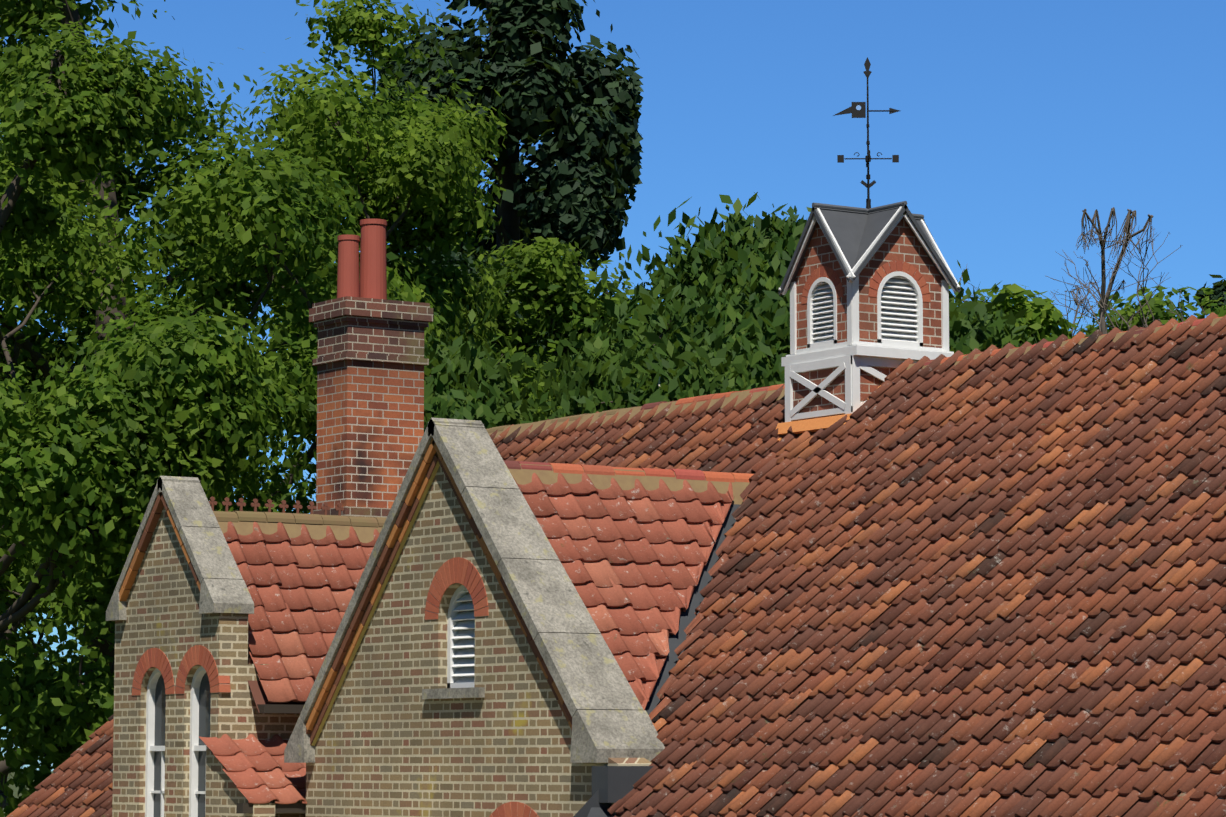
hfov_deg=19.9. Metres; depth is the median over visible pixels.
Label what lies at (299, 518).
ridge
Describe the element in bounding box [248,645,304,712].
wing underlay
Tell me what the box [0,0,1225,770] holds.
sky
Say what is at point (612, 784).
lead work
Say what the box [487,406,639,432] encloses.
old ridge
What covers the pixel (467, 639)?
dark window
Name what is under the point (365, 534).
ridge mortar
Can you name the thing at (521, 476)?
gable ridge mortar
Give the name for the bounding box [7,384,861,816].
roof tiles
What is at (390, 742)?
gable wall
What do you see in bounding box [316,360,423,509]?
chimney shaft
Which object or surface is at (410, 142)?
big ash tree
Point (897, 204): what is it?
cupola ridge rolls
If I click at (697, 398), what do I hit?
roof ridge tiles
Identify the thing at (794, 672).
roof tiles
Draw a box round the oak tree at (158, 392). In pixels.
[0,12,428,816]
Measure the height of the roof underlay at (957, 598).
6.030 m
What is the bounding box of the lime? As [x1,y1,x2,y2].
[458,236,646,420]
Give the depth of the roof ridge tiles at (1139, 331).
30.20 m
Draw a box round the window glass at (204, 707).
[154,672,210,816]
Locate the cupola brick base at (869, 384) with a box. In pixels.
[793,366,895,434]
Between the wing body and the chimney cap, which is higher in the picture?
the chimney cap
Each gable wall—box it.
[112,507,247,816]
[306,466,651,816]
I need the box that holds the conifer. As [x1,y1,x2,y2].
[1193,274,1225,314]
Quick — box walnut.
[973,280,1077,344]
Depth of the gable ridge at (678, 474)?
30.94 m
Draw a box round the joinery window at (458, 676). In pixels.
[145,585,474,816]
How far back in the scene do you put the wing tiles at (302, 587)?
33.30 m
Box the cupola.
[778,206,959,421]
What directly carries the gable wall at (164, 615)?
on the ground
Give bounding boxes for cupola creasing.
[776,385,880,441]
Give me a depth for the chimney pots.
35.16 m
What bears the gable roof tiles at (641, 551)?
attached to the gable
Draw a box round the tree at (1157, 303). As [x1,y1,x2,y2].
[1058,285,1225,336]
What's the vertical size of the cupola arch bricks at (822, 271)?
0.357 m
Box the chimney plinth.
[313,506,389,516]
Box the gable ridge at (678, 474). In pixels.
[503,460,753,481]
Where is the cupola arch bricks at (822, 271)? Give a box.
[801,260,930,303]
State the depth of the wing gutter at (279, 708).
32.23 m
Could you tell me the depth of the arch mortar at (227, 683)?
32.23 m
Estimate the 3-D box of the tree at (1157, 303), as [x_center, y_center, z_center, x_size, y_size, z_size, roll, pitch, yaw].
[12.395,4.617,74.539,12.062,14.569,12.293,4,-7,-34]
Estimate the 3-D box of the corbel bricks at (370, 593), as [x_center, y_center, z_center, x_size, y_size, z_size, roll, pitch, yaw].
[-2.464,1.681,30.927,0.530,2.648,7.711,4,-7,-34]
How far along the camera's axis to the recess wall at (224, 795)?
31.80 m
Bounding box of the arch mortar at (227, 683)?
[132,566,530,816]
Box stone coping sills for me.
[106,418,664,762]
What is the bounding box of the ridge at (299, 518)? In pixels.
[213,511,386,526]
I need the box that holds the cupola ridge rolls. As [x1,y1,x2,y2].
[812,201,923,218]
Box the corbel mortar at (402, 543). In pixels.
[311,453,569,745]
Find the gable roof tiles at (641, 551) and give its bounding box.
[512,472,733,709]
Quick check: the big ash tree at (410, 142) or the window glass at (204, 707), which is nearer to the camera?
the window glass at (204, 707)
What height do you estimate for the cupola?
2.200 m
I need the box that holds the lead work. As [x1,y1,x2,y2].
[573,504,739,816]
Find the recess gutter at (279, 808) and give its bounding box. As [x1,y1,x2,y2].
[237,803,305,812]
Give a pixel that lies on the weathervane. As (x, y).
(856, 113)
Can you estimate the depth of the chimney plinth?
34.65 m
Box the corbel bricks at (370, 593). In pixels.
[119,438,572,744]
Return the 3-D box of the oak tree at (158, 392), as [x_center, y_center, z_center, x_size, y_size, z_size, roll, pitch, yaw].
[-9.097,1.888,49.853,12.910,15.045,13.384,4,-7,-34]
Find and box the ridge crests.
[209,497,343,515]
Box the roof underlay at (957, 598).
[617,354,1225,815]
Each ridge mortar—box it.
[217,513,381,542]
[486,317,1222,439]
[509,463,750,504]
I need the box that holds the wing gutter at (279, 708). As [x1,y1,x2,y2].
[257,704,303,713]
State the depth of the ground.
580.72 m
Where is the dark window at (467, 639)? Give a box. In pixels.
[462,601,474,676]
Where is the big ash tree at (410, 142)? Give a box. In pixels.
[0,0,506,674]
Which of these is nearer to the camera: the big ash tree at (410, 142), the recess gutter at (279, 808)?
the recess gutter at (279, 808)
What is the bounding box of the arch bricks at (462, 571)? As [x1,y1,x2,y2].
[132,557,538,816]
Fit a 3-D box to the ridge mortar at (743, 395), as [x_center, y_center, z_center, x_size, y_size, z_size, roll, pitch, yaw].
[3.790,-0.456,30.212,0.340,0.200,22.450,4,-7,-34]
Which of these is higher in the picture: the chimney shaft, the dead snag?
the dead snag
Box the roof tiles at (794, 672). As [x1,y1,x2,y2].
[608,312,1225,816]
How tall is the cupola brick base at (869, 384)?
0.795 m
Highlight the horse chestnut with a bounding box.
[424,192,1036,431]
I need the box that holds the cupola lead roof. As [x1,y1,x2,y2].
[778,204,960,294]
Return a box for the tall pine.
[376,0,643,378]
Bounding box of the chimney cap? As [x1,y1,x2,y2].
[309,296,432,365]
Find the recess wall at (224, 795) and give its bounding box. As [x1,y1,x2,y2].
[205,746,274,816]
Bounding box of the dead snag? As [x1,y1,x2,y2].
[959,207,1206,336]
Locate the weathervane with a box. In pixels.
[833,57,899,212]
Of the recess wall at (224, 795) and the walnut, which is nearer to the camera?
the recess wall at (224, 795)
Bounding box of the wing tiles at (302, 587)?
[223,521,378,702]
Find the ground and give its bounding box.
[3,771,53,816]
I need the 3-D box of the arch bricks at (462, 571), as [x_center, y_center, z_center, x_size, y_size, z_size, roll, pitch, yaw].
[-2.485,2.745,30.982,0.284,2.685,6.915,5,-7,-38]
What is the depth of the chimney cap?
34.94 m
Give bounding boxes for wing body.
[247,664,305,816]
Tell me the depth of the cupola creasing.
31.99 m
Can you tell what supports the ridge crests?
on the ridge at (299, 518)
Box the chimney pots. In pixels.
[337,219,386,299]

